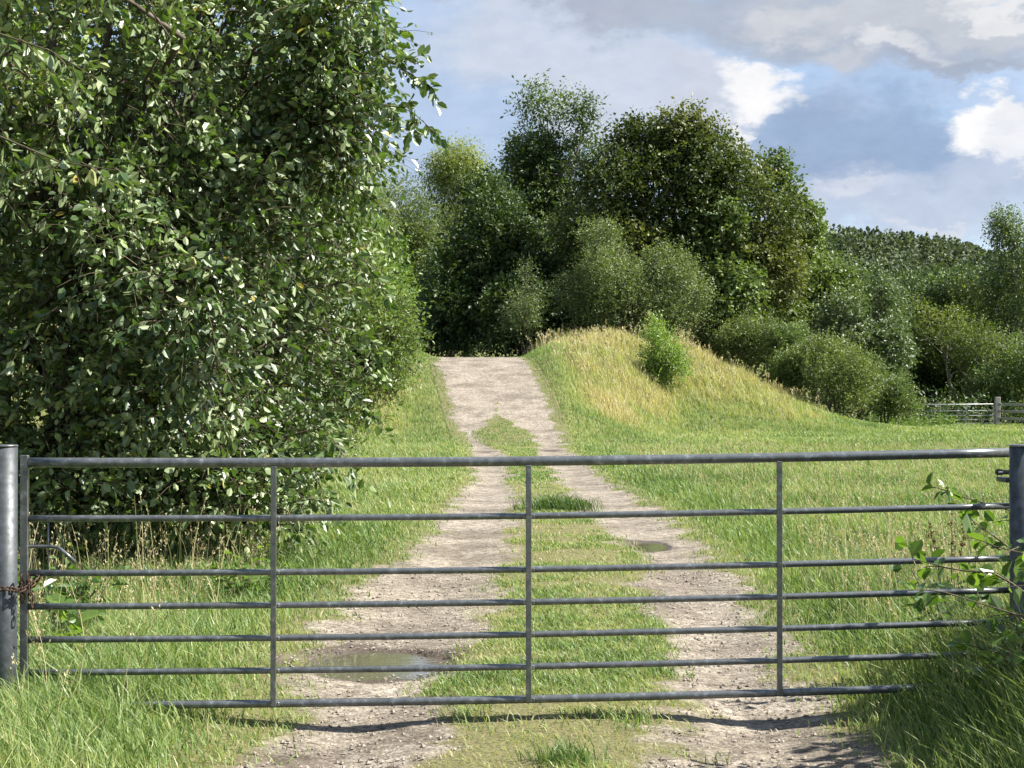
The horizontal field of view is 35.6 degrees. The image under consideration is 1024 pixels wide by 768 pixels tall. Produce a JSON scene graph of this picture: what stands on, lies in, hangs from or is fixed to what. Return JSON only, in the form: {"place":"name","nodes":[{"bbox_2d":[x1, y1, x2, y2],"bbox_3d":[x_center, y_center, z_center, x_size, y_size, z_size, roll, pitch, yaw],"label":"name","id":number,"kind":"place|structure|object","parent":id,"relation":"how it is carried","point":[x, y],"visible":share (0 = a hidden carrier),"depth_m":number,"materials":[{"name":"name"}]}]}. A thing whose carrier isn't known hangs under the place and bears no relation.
{"place":"outdoors","nodes":[
{"label":"outdoors","id":0,"kind":"place"},
{"bbox_2d":[0,0,1023,255],"label":"sky","id":1,"kind":"structure","parent":0,"point":[907,115],"materials":[{"name":"blue"}]},
{"bbox_2d":[6,340,1023,767],"bbox_3d":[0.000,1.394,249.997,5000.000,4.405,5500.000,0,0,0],"label":"ground","id":2,"kind":"structure","parent":0,"point":[562,396],"depth_m":55.96,"materials":[{"name":"green plant"}]},
{"bbox_2d":[0,444,17,700],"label":"gate post","id":3,"kind":"object","parent":2,"relation":"on","point":[8,530],"visible":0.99,"depth_m":7.07,"materials":[{"name":"metal"}]},
{"bbox_2d":[0,572,40,608],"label":"chain","id":4,"kind":"object","parent":3,"relation":"attached to","point":[30,584],"visible":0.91,"depth_m":7.08,"materials":[{"name":"metal"}]},
{"bbox_2d":[46,592,100,656],"bbox_3d":[-2.297,1.282,8.380,0.227,0.389,0.397,0,0,19],"label":"weed plant","id":5,"kind":"object","parent":2,"relation":"on","point":[68,619],"visible":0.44,"depth_m":8.33,"materials":[{"name":"green plant"}]},
{"bbox_2d":[17,537,130,620],"bbox_3d":[-2.962,1.333,10.323,0.794,0.645,0.753,0,-1,32],"label":"weed plant","id":6,"kind":"object","parent":2,"relation":"on","point":[96,578],"visible":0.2,"depth_m":10.37,"materials":[{"name":"green plant"}]},
{"bbox_2d":[32,560,127,635],"bbox_3d":[-2.408,1.234,8.838,0.536,0.546,0.500,0,0,0],"label":"weed plant","id":7,"kind":"object","parent":2,"relation":"on","point":[83,587],"visible":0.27,"depth_m":8.90,"materials":[{"name":"green plant"}]},
{"bbox_2d":[0,647,197,767],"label":"tufted grass","id":8,"kind":"structure","parent":2,"relation":"on","point":[119,678],"depth_m":6.94,"materials":[{"name":"green plant"}]},
{"bbox_2d":[9,488,290,723],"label":"seeding grass","id":9,"kind":"structure","parent":2,"relation":"on","point":[131,583],"depth_m":10.52,"materials":[{"name":"plant"}]},
{"bbox_2d":[0,0,449,567],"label":"sallow tree","id":10,"kind":"object","parent":2,"relation":"on","point":[146,214],"visible":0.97,"depth_m":12.89,"materials":[{"name":"green plant"}]},
{"bbox_2d":[0,434,485,767],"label":"verge grass","id":11,"kind":"structure","parent":2,"relation":"on","point":[331,538],"depth_m":8.93,"materials":[{"name":"green plant"}]},
{"bbox_2d":[203,540,296,600],"bbox_3d":[-1.970,1.371,11.625,0.686,0.484,0.568,0,-1,-43],"label":"weed plant","id":12,"kind":"object","parent":2,"relation":"on","point":[265,579],"visible":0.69,"depth_m":11.56,"materials":[{"name":"green plant"}]},
{"bbox_2d":[250,165,426,457],"bbox_3d":[-4.822,-1.815,37.941,5.830,7.576,6.840,0,0,0],"label":"hedge bush","id":13,"kind":"object","parent":2,"relation":"on","point":[405,267],"visible":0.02,"depth_m":36.20,"materials":[{"name":"green plant"}]},
{"bbox_2d":[261,187,436,457],"bbox_3d":[-3.946,-1.103,32.620,5.482,6.087,4.234,0,-1,39],"label":"willow bush","id":14,"kind":"object","parent":2,"relation":"on","point":[397,341],"visible":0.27,"depth_m":31.72,"materials":[{"name":"green plant"}]},
{"bbox_2d":[326,158,415,318],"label":"willow tree","id":15,"kind":"object","parent":2,"relation":"on","point":[384,201],"visible":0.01,"depth_m":144.56,"materials":[{"name":"green plant"}]},
{"bbox_2d":[372,168,461,313],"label":"willow tree","id":16,"kind":"object","parent":2,"relation":"on","point":[420,228],"visible":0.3,"depth_m":148.04,"materials":[{"name":"green plant"}]},
{"bbox_2d":[408,131,498,356],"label":"willow tree","id":17,"kind":"object","parent":2,"relation":"on","point":[444,173],"visible":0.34,"depth_m":156.53,"materials":[{"name":"green plant"}]},
{"bbox_2d":[405,154,565,356],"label":"shaded tree","id":18,"kind":"object","parent":2,"relation":"on","point":[465,295],"visible":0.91,"depth_m":82.30,"materials":[{"name":"green plant"}]},
{"bbox_2d":[404,243,635,356],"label":"shaded tree","id":19,"kind":"object","parent":2,"relation":"on","point":[544,267],"visible":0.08,"depth_m":83.67,"materials":[{"name":"green plant"}]},
{"bbox_2d":[496,251,557,354],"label":"sapling","id":20,"kind":"object","parent":2,"relation":"on","point":[521,314],"visible":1,"depth_m":73.94,"materials":[{"name":"green plant"}]},
{"bbox_2d":[473,68,611,262],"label":"ash tree","id":21,"kind":"object","parent":2,"relation":"on","point":[534,168],"visible":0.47,"depth_m":89.15,"materials":[{"name":"green plant"}]},
{"bbox_2d":[281,320,908,447],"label":"mound grass","id":22,"kind":"structure","parent":2,"relation":"on","point":[793,410],"depth_m":63.40,"materials":[{"name":"green plant"}]},
{"bbox_2d":[544,210,725,347],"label":"hawthorn bush","id":23,"kind":"object","parent":2,"relation":"on","point":[615,294],"visible":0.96,"depth_m":75.53,"materials":[{"name":"green plant"}]},
{"bbox_2d":[634,310,697,391],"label":"young sallow","id":24,"kind":"object","parent":2,"relation":"on","point":[654,360],"visible":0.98,"depth_m":66.69,"materials":[{"name":"green plant"}]},
{"bbox_2d":[540,92,818,334],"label":"oak tree","id":25,"kind":"object","parent":2,"relation":"on","point":[688,168],"visible":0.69,"depth_m":80.70,"materials":[{"name":"green plant"}]},
{"bbox_2d":[403,306,1023,423],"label":"undergrowth","id":26,"kind":"object","parent":2,"relation":"on","point":[843,410],"visible":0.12,"depth_m":81.23,"materials":[{"name":"green plant"}]},
{"bbox_2d":[689,301,785,363],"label":"scrub bush","id":27,"kind":"object","parent":2,"relation":"on","point":[766,310],"visible":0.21,"depth_m":79.64,"materials":[{"name":"green plant"}]},
{"bbox_2d":[701,302,787,374],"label":"scrub bush","id":28,"kind":"object","parent":2,"relation":"on","point":[754,335],"visible":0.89,"depth_m":75.94,"materials":[{"name":"green plant"}]},
{"bbox_2d":[685,146,835,380],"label":"sycamore tree","id":29,"kind":"object","parent":2,"relation":"on","point":[737,282],"visible":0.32,"depth_m":79.57,"materials":[{"name":"green plant"}]},
{"bbox_2d":[759,317,814,397],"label":"scrub bush","id":30,"kind":"object","parent":2,"relation":"on","point":[786,334],"visible":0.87,"depth_m":73.99,"materials":[{"name":"green plant"}]},
{"bbox_2d":[559,415,1023,767],"bbox_3d":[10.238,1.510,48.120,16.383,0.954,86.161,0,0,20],"label":"meadow grass","id":31,"kind":"structure","parent":2,"relation":"on","point":[945,433],"depth_m":18.18,"materials":[{"name":"green plant"}]},
{"bbox_2d":[767,249,900,404],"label":"hedge tree","id":32,"kind":"object","parent":2,"relation":"on","point":[825,271],"visible":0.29,"depth_m":85.33,"materials":[{"name":"green plant"}]},
{"bbox_2d":[781,327,891,419],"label":"scrub bush","id":33,"kind":"object","parent":2,"relation":"on","point":[823,373],"visible":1,"depth_m":71.88,"materials":[{"name":"green plant"}]},
{"bbox_2d":[806,268,924,419],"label":"hedge tree","id":34,"kind":"object","parent":2,"relation":"on","point":[888,337],"visible":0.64,"depth_m":79.82,"materials":[{"name":"green plant"}]},
{"bbox_2d":[850,347,927,424],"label":"scrub bush","id":35,"kind":"object","parent":2,"relation":"on","point":[898,400],"visible":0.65,"depth_m":74.96,"materials":[{"name":"green plant"}]},
{"bbox_2d":[809,233,999,417],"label":"hedge tree","id":36,"kind":"object","parent":2,"relation":"on","point":[828,245],"visible":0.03,"depth_m":104.67,"materials":[{"name":"green plant"}]},
{"bbox_2d":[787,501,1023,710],"bbox_3d":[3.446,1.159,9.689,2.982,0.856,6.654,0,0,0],"label":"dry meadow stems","id":37,"kind":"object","parent":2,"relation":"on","point":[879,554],"visible":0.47,"depth_m":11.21,"materials":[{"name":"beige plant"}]},
{"bbox_2d":[861,412,960,425],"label":"nettles","id":38,"kind":"object","parent":2,"relation":"on","point":[915,422],"visible":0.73,"depth_m":77.66,"materials":[{"name":"green plant"}]},
{"bbox_2d":[876,258,1011,421],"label":"hedge tree","id":39,"kind":"object","parent":2,"relation":"on","point":[930,382],"visible":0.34,"depth_m":90.82,"materials":[{"name":"green plant"}]},
{"bbox_2d":[865,397,1023,423],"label":"fence","id":40,"kind":"object","parent":2,"relation":"on","point":[962,408],"visible":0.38,"depth_m":82.53,"materials":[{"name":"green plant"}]},
{"bbox_2d":[927,501,965,609],"bbox_3d":[2.532,1.097,9.303,0.246,0.830,0.078,0,0,0],"label":"dock plant","id":41,"kind":"object","parent":2,"relation":"on","point":[962,544],"visible":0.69,"depth_m":9.30,"materials":[{"name":"green plant"}]},
{"bbox_2d":[890,542,1008,647],"bbox_3d":[2.340,1.154,8.281,0.754,0.637,0.465,0,-1,-24],"label":"bramble","id":42,"kind":"object","parent":2,"relation":"on","point":[940,585],"visible":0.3,"depth_m":8.28,"materials":[{"name":"green plant"}]},
{"bbox_2d":[893,268,1023,421],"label":"hedge tree","id":43,"kind":"object","parent":2,"relation":"on","point":[956,340],"visible":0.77,"depth_m":87.90,"materials":[{"name":"green plant"}]},
{"bbox_2d":[894,471,1023,693],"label":"alder shrub","id":44,"kind":"object","parent":2,"relation":"on","point":[978,580],"visible":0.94,"depth_m":6.53,"materials":[{"name":"green plant"}]},
{"bbox_2d":[944,327,1023,422],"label":"bush","id":45,"kind":"object","parent":2,"relation":"on","point":[1004,379],"visible":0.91,"depth_m":83.52,"materials":[{"name":"green plant"}]},
{"bbox_2d":[968,200,1023,422],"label":"birch tree","id":46,"kind":"object","parent":2,"relation":"on","point":[1015,273],"visible":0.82,"depth_m":89.66,"materials":[{"name":"green plant"}]},
{"bbox_2d":[994,397,1000,424],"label":"fence post","id":47,"kind":"object","parent":2,"relation":"on","point":[997,408],"visible":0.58,"depth_m":79.68,"materials":[{"name":"grey wood"}]},
{"bbox_2d":[909,404,993,424],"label":"farm gate","id":48,"kind":"structure","parent":47,"relation":"attached to","point":[939,410],"depth_m":79.97,"materials":[{"name":"metal"}]},
{"bbox_2d":[985,608,1023,691],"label":"bramble","id":49,"kind":"object","parent":2,"relation":"on","point":[1001,627],"visible":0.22,"depth_m":6.94,"materials":[{"name":"green plant"}]},
{"bbox_2d":[996,444,1023,644],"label":"gate post","id":50,"kind":"object","parent":2,"relation":"on","point":[1015,479],"visible":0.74,"depth_m":7.38,"materials":[{"name":"metal"}]},
{"bbox_2d":[20,448,1009,708],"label":"field gate","id":51,"kind":"structure","parent":50,"relation":"attached to","point":[528,570],"depth_m":7.36,"materials":[{"name":"metal"}]},
{"bbox_2d":[996,252,1023,358],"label":"hedge tree","id":52,"kind":"object","parent":2,"relation":"on","point":[1014,286],"visible":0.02,"depth_m":96.42,"materials":[{"name":"green plant"}]},
{"bbox_2d":[998,403,1023,420],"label":"rail fence","id":53,"kind":"object","parent":2,"relation":"on","point":[1011,411],"visible":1,"depth_m":78.07,"materials":[{"name":"grey wood"}]},
{"bbox_2d":[8,256,1023,402],"bbox_3d":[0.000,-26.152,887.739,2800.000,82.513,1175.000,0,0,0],"label":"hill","id":54,"kind":"structure","parent":0,"point":[649,312],"depth_m":495.84,"materials":[{"name":"green plant"}]},
{"bbox_2d":[685,221,1021,282],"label":"forest","id":55,"kind":"object","parent":54,"relation":"on","point":[899,251],"visible":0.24,"depth_m":653.02,"materials":[{"name":"green plant"}]},
{"bbox_2d":[155,356,964,767],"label":"track","id":56,"kind":"structure","parent":0,"point":[479,390],"depth_m":9.69,"materials":[{"name":"beige gravel"}]},
{"bbox_2d":[302,651,451,680],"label":"puddle","id":57,"kind":"object","parent":56,"relation":"on","point":[363,658],"visible":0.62,"depth_m":9.32,"materials":[{"name":"grey liquid"}]},
{"bbox_2d":[505,491,604,511],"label":"grass tuft","id":58,"kind":"object","parent":56,"relation":"on","point":[553,504],"visible":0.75,"depth_m":21.06,"materials":[{"name":"green plant"}]},
{"bbox_2d":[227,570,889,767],"bbox_3d":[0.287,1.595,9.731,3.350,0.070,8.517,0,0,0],"label":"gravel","id":59,"kind":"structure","parent":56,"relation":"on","point":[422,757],"depth_m":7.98,"materials":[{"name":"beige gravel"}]},
{"bbox_2d":[507,732,612,767],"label":"grass tuft","id":60,"kind":"object","parent":56,"relation":"on","point":[550,754],"visible":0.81,"depth_m":6.51,"materials":[{"name":"green plant"}]},
{"bbox_2d":[396,415,729,767],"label":"track grass","id":61,"kind":"structure","parent":56,"relation":"on","point":[546,674],"depth_m":9.48,"materials":[{"name":"green plant"}]},
{"bbox_2d":[624,543,668,551],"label":"puddle","id":62,"kind":"object","parent":56,"relation":"on","point":[653,547],"visible":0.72,"depth_m":16.49,"materials":[{"name":"green liquid"}]},
{"bbox_2d":[808,573,1023,767],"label":"bank grass","id":63,"kind":"structure","parent":0,"point":[934,689],"depth_m":6.93,"materials":[{"name":"green plant"}]},
{"bbox_2d":[1012,669,1023,703],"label":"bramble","id":64,"kind":"object","parent":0,"point":[1023,694],"visible":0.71,"depth_m":6.44,"materials":[{"name":"green plant"}]}
]}

